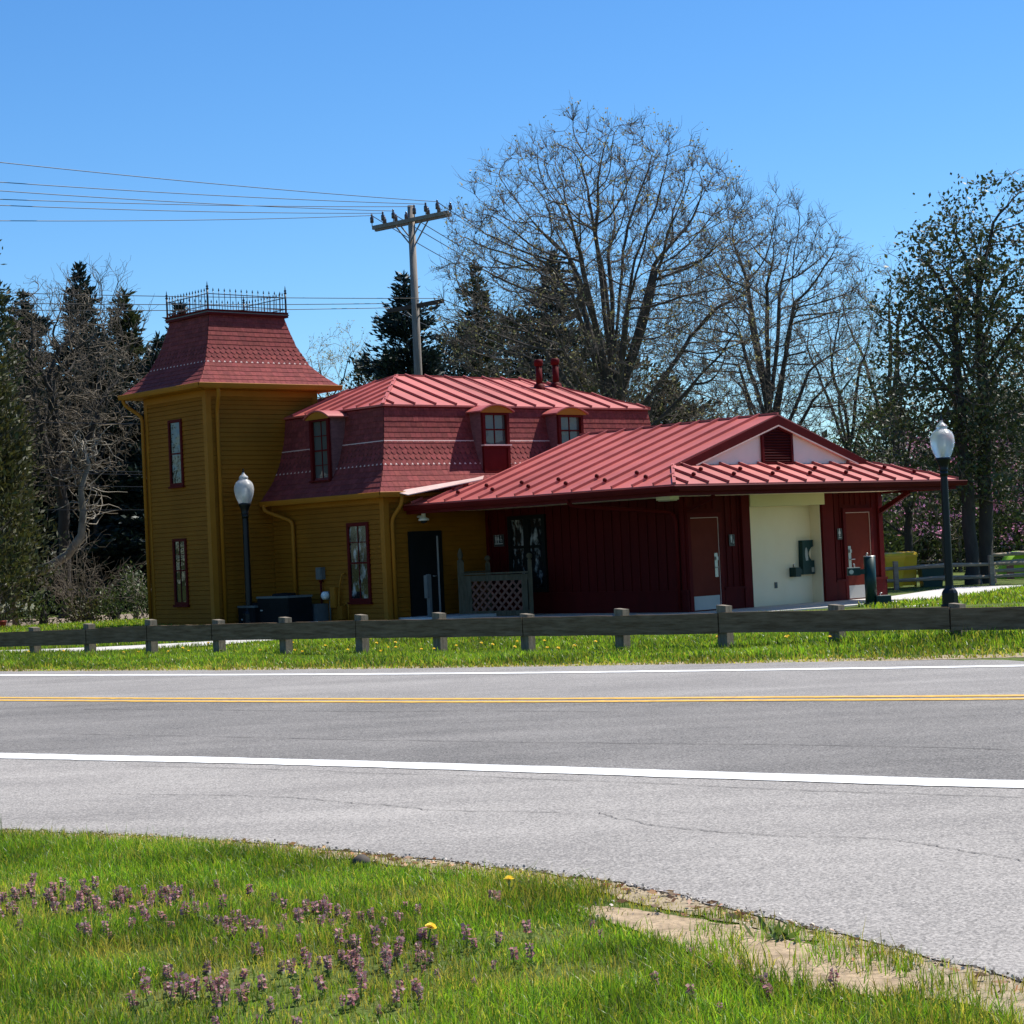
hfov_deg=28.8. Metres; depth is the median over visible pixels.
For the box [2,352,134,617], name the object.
yew tree
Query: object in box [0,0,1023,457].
sky
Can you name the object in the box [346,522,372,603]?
window
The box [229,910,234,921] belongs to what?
purple deadnettle
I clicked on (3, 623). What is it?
flower pot
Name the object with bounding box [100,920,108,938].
purple deadnettle
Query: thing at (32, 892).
purple deadnettle
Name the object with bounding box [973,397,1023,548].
redbud tree
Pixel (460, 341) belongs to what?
overhead wire
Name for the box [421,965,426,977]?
purple deadnettle
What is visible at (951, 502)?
shrub
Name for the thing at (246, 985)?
purple deadnettle
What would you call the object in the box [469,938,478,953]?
purple deadnettle
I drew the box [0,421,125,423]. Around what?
overhead wire
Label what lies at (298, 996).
purple deadnettle
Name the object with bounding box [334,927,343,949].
purple deadnettle
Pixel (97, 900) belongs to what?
purple deadnettle
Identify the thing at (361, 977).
purple deadnettle
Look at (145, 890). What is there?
purple deadnettle
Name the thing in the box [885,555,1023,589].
split rail fence
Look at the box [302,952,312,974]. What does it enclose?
purple deadnettle
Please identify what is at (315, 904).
purple deadnettle
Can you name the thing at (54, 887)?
purple deadnettle
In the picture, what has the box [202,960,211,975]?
purple deadnettle
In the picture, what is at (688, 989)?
purple deadnettle
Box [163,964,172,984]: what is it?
purple deadnettle
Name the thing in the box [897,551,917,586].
wheeled bin
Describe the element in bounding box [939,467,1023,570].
shrub
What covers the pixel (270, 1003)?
purple deadnettle
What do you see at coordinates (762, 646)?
grass
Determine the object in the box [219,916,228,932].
purple deadnettle
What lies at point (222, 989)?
purple deadnettle
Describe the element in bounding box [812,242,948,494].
bare tree
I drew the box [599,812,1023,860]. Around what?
road crack
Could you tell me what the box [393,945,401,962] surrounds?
purple deadnettle
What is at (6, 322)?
cedar tree
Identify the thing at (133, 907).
purple deadnettle
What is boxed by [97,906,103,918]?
purple deadnettle
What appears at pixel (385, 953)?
purple deadnettle
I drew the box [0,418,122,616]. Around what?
fallen limb tree
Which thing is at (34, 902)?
purple deadnettle
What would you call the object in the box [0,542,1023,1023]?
ground
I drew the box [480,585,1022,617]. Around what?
pavement
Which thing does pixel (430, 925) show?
dandelion
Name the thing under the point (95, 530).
bare tree
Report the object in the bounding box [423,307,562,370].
overhead wire
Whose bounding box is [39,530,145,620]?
bush
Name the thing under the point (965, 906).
road shoulder
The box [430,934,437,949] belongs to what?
purple deadnettle
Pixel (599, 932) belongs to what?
purple deadnettle
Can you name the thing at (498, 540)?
restroom sign
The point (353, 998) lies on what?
purple deadnettle
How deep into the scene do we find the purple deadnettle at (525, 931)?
8.15 m
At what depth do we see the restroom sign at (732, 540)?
45.41 m
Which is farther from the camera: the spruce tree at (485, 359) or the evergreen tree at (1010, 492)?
the spruce tree at (485, 359)
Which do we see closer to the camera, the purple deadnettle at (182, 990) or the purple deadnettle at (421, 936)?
the purple deadnettle at (182, 990)
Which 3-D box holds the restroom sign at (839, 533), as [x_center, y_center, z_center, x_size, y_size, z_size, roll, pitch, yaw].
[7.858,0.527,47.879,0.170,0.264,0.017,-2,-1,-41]
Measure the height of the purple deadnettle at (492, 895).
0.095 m
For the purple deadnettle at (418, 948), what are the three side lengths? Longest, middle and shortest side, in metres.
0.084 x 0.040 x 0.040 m
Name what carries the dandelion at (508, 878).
on the ground at (544, 934)
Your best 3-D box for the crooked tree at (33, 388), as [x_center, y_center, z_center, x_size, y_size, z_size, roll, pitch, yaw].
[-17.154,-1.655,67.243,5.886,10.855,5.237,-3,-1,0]
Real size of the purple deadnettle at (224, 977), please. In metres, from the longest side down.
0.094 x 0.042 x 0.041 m
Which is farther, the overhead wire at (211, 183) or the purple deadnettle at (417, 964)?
the overhead wire at (211, 183)
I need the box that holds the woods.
[820,380,1023,462]
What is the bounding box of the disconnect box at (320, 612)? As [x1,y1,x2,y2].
[312,603,328,621]
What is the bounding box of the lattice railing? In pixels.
[457,548,533,615]
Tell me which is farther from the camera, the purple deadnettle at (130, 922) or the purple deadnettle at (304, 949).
the purple deadnettle at (130, 922)
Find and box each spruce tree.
[0,287,64,533]
[2,361,73,600]
[36,261,133,578]
[87,283,153,566]
[162,300,188,330]
[347,271,462,385]
[439,258,527,378]
[501,246,602,393]
[566,368,598,392]
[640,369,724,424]
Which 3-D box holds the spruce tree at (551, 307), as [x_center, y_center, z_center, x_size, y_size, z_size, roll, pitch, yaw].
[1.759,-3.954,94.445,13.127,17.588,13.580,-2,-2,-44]
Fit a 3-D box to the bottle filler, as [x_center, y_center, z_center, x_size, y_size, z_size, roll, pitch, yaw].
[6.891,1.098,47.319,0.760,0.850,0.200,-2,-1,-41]
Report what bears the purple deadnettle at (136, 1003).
on the ground at (544, 934)
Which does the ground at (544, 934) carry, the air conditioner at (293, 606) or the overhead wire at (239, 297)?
the air conditioner at (293, 606)
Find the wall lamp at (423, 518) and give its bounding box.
[417,513,428,522]
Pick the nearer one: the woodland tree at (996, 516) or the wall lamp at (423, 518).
the wall lamp at (423, 518)
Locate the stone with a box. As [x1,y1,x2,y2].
[352,854,370,866]
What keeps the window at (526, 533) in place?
in the restroom annex
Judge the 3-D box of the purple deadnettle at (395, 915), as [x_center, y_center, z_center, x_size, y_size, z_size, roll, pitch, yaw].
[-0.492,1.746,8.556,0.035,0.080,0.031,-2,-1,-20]
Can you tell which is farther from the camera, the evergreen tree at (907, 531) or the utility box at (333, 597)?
the evergreen tree at (907, 531)
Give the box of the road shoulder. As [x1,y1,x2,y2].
[0,758,1023,980]
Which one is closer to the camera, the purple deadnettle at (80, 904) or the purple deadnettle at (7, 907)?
the purple deadnettle at (80, 904)
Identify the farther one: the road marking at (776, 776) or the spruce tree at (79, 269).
the spruce tree at (79, 269)
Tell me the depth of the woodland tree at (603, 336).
92.75 m
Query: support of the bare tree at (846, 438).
on the ground at (544, 934)
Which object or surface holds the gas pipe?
attached to the mansard house
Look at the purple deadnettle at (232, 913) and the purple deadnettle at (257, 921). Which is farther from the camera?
the purple deadnettle at (232, 913)
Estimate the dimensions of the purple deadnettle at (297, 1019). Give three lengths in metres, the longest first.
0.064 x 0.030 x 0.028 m
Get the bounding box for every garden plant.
[8,582,79,624]
[55,587,120,622]
[82,581,138,621]
[117,582,151,619]
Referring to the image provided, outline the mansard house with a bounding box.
[117,283,677,624]
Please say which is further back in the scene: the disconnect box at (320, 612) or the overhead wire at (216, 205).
the overhead wire at (216, 205)
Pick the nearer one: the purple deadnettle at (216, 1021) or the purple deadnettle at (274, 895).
the purple deadnettle at (216, 1021)
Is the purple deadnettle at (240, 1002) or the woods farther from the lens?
the woods
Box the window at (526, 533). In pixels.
[507,514,548,592]
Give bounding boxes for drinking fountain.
[847,553,891,604]
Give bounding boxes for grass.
[0,584,1023,649]
[0,603,1023,671]
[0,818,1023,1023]
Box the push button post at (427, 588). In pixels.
[424,574,432,616]
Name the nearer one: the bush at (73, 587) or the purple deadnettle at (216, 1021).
the purple deadnettle at (216, 1021)
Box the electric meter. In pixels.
[321,591,331,620]
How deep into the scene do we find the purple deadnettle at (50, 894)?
9.43 m
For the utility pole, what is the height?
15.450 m
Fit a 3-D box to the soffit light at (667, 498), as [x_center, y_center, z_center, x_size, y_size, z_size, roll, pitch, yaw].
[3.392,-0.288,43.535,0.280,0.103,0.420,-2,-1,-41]
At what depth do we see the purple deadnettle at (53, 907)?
9.11 m
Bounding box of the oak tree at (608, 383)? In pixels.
[423,92,789,425]
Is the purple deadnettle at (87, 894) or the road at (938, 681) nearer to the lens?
the purple deadnettle at (87, 894)
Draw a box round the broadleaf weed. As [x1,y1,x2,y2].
[741,914,799,941]
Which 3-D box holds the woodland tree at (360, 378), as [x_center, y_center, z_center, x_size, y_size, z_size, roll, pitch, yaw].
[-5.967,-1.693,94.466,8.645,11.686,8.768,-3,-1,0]
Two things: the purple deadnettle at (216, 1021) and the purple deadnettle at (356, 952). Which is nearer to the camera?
the purple deadnettle at (216, 1021)
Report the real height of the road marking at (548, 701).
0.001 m
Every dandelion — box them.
[425,922,436,941]
[504,875,513,888]
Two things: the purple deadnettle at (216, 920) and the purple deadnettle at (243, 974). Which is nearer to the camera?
the purple deadnettle at (243, 974)
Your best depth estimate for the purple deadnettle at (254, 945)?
7.97 m
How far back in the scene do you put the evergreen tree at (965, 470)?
57.13 m
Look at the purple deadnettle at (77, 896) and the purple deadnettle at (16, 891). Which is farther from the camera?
the purple deadnettle at (16, 891)
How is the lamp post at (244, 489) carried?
on the ground at (544, 934)
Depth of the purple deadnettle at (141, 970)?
7.60 m
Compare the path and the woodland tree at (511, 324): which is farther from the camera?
the woodland tree at (511, 324)
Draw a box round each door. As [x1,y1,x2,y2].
[407,530,444,616]
[687,512,724,611]
[841,508,873,599]
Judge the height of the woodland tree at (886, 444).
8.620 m
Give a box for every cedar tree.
[0,239,78,623]
[0,345,57,626]
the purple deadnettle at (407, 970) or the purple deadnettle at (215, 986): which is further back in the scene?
the purple deadnettle at (407, 970)
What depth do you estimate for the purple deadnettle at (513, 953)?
7.67 m
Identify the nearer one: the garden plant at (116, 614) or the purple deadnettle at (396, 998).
the purple deadnettle at (396, 998)
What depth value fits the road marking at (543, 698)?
20.81 m
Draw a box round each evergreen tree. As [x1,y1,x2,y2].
[831,348,968,551]
[846,214,1023,584]
[873,168,1023,583]
[953,327,1023,529]
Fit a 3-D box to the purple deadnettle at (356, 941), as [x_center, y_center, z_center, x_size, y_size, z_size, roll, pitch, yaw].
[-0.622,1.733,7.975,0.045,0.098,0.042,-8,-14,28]
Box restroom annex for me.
[400,412,967,613]
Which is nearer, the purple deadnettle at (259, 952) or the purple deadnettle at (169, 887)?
the purple deadnettle at (259, 952)
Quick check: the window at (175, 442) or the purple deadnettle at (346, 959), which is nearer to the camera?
the purple deadnettle at (346, 959)
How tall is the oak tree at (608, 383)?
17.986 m
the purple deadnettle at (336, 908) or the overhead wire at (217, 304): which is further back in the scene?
the overhead wire at (217, 304)
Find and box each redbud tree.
[884,419,1010,575]
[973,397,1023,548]
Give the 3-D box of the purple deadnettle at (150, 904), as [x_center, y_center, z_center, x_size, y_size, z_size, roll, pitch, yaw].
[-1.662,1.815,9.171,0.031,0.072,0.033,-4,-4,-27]
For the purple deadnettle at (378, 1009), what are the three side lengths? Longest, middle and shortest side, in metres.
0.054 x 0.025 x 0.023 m
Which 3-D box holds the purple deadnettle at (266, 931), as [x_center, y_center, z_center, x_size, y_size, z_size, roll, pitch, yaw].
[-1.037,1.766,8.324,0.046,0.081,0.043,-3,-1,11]
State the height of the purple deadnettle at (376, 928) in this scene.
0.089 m
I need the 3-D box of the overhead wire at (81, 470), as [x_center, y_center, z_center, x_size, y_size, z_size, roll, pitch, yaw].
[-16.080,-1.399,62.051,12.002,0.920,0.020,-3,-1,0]
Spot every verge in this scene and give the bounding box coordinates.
[0,653,1023,671]
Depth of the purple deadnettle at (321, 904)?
8.90 m
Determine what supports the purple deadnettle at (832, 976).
on the ground at (544, 934)
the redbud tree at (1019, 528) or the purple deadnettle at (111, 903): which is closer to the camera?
the purple deadnettle at (111, 903)
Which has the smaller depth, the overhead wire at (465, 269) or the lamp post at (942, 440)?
the lamp post at (942, 440)
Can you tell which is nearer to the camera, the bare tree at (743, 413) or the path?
the path
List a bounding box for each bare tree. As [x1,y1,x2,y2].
[1,253,163,604]
[303,320,373,398]
[446,283,534,373]
[656,171,885,444]
[672,383,790,422]
[781,276,911,460]
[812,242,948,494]
[856,436,959,549]
[959,279,1023,519]
[968,327,1023,482]
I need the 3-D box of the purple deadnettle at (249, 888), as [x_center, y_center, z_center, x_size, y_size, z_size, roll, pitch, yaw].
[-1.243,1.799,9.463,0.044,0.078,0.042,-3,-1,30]
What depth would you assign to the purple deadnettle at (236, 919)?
8.71 m
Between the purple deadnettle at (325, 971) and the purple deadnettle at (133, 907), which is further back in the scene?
the purple deadnettle at (133, 907)
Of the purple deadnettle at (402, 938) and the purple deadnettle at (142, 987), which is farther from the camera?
the purple deadnettle at (402, 938)
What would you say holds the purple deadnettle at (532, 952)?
on the ground at (544, 934)
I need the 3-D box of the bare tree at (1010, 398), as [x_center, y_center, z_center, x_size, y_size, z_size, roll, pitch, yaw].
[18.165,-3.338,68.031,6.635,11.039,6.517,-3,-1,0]
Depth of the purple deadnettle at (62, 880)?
9.83 m
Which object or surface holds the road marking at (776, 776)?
on the road at (750, 736)
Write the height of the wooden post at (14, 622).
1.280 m
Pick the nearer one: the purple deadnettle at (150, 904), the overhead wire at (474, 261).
the purple deadnettle at (150, 904)
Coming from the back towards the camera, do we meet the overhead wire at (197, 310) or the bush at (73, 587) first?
the overhead wire at (197, 310)
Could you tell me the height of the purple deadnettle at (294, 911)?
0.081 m
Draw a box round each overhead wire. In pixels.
[0,162,436,201]
[0,182,415,203]
[0,190,386,210]
[0,199,413,206]
[0,205,381,213]
[0,215,370,220]
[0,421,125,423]
[4,292,438,298]
[5,303,410,304]
[25,485,141,486]
[31,469,132,471]
[31,472,142,474]
[33,307,390,310]
[372,216,679,348]
[397,216,681,337]
[399,312,547,379]
[407,213,653,324]
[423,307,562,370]
[438,202,682,312]
[441,298,683,370]
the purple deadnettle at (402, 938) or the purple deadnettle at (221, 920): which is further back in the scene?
the purple deadnettle at (221, 920)
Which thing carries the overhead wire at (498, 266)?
attached to the utility pole
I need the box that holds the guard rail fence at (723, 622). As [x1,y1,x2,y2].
[0,603,1023,653]
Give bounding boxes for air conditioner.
[236,602,258,623]
[256,593,317,622]
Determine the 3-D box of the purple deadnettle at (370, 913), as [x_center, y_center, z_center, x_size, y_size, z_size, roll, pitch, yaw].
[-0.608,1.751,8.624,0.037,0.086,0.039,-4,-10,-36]
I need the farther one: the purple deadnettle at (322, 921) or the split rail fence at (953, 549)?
the split rail fence at (953, 549)
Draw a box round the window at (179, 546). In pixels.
[172,538,189,606]
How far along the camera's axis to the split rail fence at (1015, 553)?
60.26 m
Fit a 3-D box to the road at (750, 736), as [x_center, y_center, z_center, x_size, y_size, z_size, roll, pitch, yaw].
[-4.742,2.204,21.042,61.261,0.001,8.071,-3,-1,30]
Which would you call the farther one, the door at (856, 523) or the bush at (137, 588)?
the bush at (137, 588)
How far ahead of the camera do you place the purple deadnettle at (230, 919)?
8.62 m
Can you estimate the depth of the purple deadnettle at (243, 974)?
7.58 m
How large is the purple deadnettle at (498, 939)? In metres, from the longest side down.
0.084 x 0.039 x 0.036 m
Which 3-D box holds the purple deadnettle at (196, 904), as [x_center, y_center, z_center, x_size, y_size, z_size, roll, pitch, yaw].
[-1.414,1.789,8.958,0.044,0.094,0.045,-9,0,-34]
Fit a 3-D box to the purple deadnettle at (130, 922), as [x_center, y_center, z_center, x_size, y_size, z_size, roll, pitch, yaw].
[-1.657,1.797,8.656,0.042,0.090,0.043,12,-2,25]
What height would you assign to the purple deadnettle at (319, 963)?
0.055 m
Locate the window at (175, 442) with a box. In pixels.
[167,419,184,488]
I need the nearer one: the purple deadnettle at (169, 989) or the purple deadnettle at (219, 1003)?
the purple deadnettle at (219, 1003)
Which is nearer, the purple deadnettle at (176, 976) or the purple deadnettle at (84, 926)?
the purple deadnettle at (176, 976)
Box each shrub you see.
[882,493,925,564]
[883,491,979,571]
[885,440,1014,563]
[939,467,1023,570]
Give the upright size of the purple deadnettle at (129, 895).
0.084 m
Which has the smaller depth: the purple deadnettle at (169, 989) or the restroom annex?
the purple deadnettle at (169, 989)
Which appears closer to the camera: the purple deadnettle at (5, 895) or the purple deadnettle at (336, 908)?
the purple deadnettle at (336, 908)
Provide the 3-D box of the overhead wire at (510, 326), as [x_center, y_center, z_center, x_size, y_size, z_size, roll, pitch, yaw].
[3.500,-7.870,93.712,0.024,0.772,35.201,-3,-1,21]
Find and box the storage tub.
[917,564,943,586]
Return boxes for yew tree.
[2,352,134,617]
[25,325,150,611]
[46,330,165,612]
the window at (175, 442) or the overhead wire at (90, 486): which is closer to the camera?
the window at (175, 442)
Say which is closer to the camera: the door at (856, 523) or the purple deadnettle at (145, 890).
the purple deadnettle at (145, 890)
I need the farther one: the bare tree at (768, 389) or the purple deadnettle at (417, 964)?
the bare tree at (768, 389)
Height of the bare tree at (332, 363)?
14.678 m
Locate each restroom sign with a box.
[493,534,503,546]
[729,534,734,545]
[837,528,841,539]
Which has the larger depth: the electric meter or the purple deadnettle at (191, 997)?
the electric meter
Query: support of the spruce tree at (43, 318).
on the ground at (544, 934)
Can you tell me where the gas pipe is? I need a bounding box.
[337,572,349,620]
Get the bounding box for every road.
[0,659,1023,700]
[0,699,1023,779]
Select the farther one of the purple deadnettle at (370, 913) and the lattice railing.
the lattice railing
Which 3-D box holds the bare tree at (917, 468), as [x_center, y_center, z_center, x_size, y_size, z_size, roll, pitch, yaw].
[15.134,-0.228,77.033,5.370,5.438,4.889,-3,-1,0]
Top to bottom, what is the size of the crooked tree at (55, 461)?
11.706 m
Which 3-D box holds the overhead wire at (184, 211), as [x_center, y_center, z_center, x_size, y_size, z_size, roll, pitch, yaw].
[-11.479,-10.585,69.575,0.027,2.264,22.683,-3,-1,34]
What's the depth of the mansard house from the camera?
50.44 m
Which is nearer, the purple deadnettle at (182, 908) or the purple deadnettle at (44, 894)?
the purple deadnettle at (182, 908)
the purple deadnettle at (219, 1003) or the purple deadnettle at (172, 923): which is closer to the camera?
the purple deadnettle at (219, 1003)
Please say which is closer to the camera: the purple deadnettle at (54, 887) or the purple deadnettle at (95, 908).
the purple deadnettle at (95, 908)
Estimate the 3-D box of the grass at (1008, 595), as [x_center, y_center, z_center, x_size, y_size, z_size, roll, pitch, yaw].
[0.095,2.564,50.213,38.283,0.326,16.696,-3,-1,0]
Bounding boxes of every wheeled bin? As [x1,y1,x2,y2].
[885,552,905,587]
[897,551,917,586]
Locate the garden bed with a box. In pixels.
[4,613,148,625]
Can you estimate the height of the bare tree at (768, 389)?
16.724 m
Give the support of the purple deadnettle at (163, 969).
on the ground at (544, 934)
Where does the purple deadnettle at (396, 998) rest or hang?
on the ground at (544, 934)
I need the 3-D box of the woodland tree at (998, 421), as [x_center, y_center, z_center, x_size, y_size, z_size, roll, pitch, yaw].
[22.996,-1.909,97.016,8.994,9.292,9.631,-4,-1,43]
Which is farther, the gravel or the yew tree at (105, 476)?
the yew tree at (105, 476)
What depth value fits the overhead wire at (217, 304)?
74.80 m
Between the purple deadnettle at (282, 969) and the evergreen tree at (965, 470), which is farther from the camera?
the evergreen tree at (965, 470)
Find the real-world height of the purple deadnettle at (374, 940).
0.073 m
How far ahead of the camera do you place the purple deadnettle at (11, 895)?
9.64 m
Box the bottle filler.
[789,540,814,576]
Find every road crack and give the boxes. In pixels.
[60,733,1007,749]
[117,793,536,811]
[139,765,1007,796]
[177,709,598,711]
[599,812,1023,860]
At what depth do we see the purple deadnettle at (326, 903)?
8.77 m
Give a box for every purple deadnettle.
[0,892,8,906]
[5,902,12,918]
[10,888,18,900]
[12,907,18,919]
[14,889,20,903]
[16,919,23,931]
[26,882,33,895]
[29,872,37,886]
[29,888,35,900]
[30,899,36,913]
[43,887,48,901]
[44,888,52,905]
[49,882,56,896]
[50,901,59,918]
[59,877,66,890]
[59,889,66,907]
[66,904,72,917]
[75,922,82,934]
[76,890,84,908]
[77,900,84,913]
[79,878,85,891]
[83,922,92,939]
[84,896,91,909]
[85,886,91,900]
[85,927,92,939]
[91,875,99,893]
[93,902,98,913]
[94,895,100,905]
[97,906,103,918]
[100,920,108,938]
[109,901,114,912]
[114,885,121,900]
[118,895,124,907]
[125,990,139,1015]
[126,887,133,902]
[127,917,135,931]
[129,905,135,915]
[136,901,143,914]
[138,966,145,985]
[140,906,150,930]
[140,976,151,1005]
[141,884,147,899]
[146,900,152,913]
[149,890,155,903]
[158,886,165,905]
[162,964,169,981]
[163,885,171,900]
[163,895,171,910]
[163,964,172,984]
[163,981,168,995]
[167,921,174,936]
[167,981,177,1005]
[170,886,179,907]
[173,971,183,993]
[177,884,184,897]
[180,901,189,920]
[180,984,186,1001]
[183,973,195,1000]
[189,990,195,1004]
[192,900,201,920]
[192,976,200,1001]
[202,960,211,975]
[203,975,215,999]
[208,980,218,999]
[211,993,222,1012]
[211,1014,219,1023]
[213,879,220,891]
[213,915,219,929]
[214,977,222,994]
[217,894,226,915]
[218,972,227,989]
[218,984,229,1009]
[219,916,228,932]
[222,923,229,934]
[223,983,231,1000]
[225,918,231,928]
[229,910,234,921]
[229,926,236,942]
[233,916,239,926]
[234,984,248,1011]
[236,909,242,921]
[239,968,248,982]
[242,981,250,996]
[243,921,250,935]
[245,884,253,896]
[250,942,259,961]
[252,919,260,932]
[256,1014,262,1023]
[257,974,267,995]
[258,925,267,943]
[258,946,264,960]
[266,996,275,1016]
[271,892,277,903]
[276,960,284,978]
[280,897,287,913]
[285,957,298,982]
[289,985,300,1005]
[293,907,300,922]
[294,908,305,929]
[295,1017,301,1023]
[296,933,301,950]
[300,947,308,963]
[302,899,310,917]
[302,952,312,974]
[310,900,318,919]
[314,975,327,995]
[316,956,321,966]
[317,913,325,932]
[318,900,326,914]
[323,899,331,917]
[323,954,331,973]
[323,955,333,976]
[328,918,334,931]
[333,903,340,917]
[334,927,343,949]
[338,949,343,963]
[338,994,345,1011]
[340,951,345,964]
[342,912,350,926]
[342,939,348,950]
[344,955,351,967]
[346,994,355,1010]
[347,958,357,978]
[348,988,359,1008]
[351,934,361,954]
[352,948,360,961]
[355,957,364,976]
[356,911,365,925]
[356,970,367,999]
[366,907,373,923]
[369,925,379,944]
[371,937,378,953]
[375,1004,381,1018]
[379,916,387,929]
[380,946,389,968]
[382,961,391,980]
[383,949,392,965]
[391,989,400,1007]
[393,910,400,926]
[393,936,404,957]
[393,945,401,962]
[395,979,404,996]
[403,963,408,976]
[410,978,421,995]
[414,903,421,916]
[414,941,422,960]
[415,952,419,967]
[415,986,423,1006]
[417,927,427,944]
[420,950,428,968]
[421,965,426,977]
[427,951,433,966]
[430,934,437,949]
[434,968,440,981]
[460,923,470,950]
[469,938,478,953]
[488,889,496,901]
[490,960,496,972]
[495,931,502,948]
[509,947,518,965]
[522,919,532,939]
[525,942,535,967]
[598,929,603,940]
[649,971,659,990]
[685,983,698,1005]
[717,1001,723,1018]
[757,972,767,993]
[762,982,773,1002]
[827,967,840,992]
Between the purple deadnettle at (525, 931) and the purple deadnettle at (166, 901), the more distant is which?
the purple deadnettle at (166, 901)
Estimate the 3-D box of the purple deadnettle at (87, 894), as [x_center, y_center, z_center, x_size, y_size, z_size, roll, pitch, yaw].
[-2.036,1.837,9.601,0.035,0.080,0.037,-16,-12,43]
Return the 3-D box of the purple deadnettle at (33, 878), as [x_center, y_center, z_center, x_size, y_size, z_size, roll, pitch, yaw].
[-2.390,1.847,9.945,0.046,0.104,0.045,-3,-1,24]
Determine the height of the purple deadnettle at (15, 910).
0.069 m
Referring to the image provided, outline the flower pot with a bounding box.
[0,621,6,627]
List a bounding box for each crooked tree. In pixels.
[0,271,150,618]
[0,319,86,619]
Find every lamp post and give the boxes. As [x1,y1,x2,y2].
[234,469,253,622]
[930,416,957,606]
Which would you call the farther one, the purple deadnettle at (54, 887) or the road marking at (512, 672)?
the road marking at (512, 672)
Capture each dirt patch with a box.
[578,905,930,995]
[904,972,1023,1023]
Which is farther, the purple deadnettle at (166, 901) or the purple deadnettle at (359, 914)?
the purple deadnettle at (166, 901)
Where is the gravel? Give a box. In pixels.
[3,827,1023,1001]
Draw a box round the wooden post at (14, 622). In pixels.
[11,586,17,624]
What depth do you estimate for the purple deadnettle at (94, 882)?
9.78 m
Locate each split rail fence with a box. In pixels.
[885,535,1023,571]
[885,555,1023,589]
[993,551,1023,572]
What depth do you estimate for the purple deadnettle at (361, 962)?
7.53 m
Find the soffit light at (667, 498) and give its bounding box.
[656,496,678,501]
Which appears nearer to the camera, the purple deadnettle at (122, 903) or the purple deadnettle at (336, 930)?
the purple deadnettle at (336, 930)
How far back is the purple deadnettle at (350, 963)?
7.55 m
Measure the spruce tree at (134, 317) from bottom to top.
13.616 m
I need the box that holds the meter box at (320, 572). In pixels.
[315,567,324,603]
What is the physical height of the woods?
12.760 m
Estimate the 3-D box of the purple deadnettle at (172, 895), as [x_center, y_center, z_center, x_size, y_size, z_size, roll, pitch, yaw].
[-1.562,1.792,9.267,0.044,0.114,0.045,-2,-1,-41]
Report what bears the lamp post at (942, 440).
on the ground at (544, 934)
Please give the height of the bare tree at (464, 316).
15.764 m
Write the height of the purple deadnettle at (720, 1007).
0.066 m
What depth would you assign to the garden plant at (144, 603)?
59.83 m
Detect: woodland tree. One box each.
[325,354,383,396]
[426,329,481,375]
[486,306,560,381]
[561,326,663,422]
[833,399,953,557]
[914,432,1023,559]
[925,383,1023,559]
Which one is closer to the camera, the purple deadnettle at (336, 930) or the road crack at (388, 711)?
the purple deadnettle at (336, 930)
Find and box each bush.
[31,541,143,622]
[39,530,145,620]
[95,560,147,619]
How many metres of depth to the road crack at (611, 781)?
13.27 m
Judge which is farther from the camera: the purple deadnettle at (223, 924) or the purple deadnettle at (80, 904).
the purple deadnettle at (80, 904)
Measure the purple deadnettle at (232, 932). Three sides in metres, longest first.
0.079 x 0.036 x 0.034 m
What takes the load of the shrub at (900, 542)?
on the ground at (544, 934)
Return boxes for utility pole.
[370,200,451,374]
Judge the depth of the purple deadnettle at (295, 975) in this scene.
7.53 m
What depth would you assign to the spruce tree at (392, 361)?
87.72 m
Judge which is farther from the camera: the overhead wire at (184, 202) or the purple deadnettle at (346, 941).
the overhead wire at (184, 202)
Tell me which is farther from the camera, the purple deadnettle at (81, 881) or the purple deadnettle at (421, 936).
the purple deadnettle at (81, 881)
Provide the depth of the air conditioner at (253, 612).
49.83 m
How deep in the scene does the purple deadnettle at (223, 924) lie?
8.49 m
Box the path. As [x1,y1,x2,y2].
[0,640,266,652]
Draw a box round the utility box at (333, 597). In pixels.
[329,587,338,607]
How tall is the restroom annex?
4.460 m
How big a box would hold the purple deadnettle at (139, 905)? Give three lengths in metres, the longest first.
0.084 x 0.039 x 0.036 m
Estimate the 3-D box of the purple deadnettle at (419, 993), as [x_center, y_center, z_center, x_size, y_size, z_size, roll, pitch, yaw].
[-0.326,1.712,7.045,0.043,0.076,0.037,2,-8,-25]
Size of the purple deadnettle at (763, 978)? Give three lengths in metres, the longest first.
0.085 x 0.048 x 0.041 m
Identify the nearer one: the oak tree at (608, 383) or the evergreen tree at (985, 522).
the evergreen tree at (985, 522)
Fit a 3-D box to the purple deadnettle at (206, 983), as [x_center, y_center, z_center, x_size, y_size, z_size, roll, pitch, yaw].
[-1.103,1.741,7.294,0.046,0.098,0.043,-2,-1,-25]
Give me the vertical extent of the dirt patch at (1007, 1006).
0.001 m
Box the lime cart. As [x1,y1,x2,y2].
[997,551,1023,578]
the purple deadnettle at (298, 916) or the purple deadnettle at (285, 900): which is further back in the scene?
the purple deadnettle at (285, 900)
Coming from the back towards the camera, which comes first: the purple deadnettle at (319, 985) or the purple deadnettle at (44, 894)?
the purple deadnettle at (44, 894)
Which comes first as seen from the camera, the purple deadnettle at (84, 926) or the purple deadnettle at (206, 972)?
the purple deadnettle at (206, 972)
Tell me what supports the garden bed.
on the ground at (544, 934)
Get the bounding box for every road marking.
[0,665,1023,675]
[0,694,1023,699]
[0,698,1023,702]
[0,753,1023,787]
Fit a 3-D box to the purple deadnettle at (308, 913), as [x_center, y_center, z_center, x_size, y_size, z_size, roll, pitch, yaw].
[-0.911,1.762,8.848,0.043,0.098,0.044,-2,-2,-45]
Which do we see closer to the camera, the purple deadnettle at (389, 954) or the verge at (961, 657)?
the purple deadnettle at (389, 954)

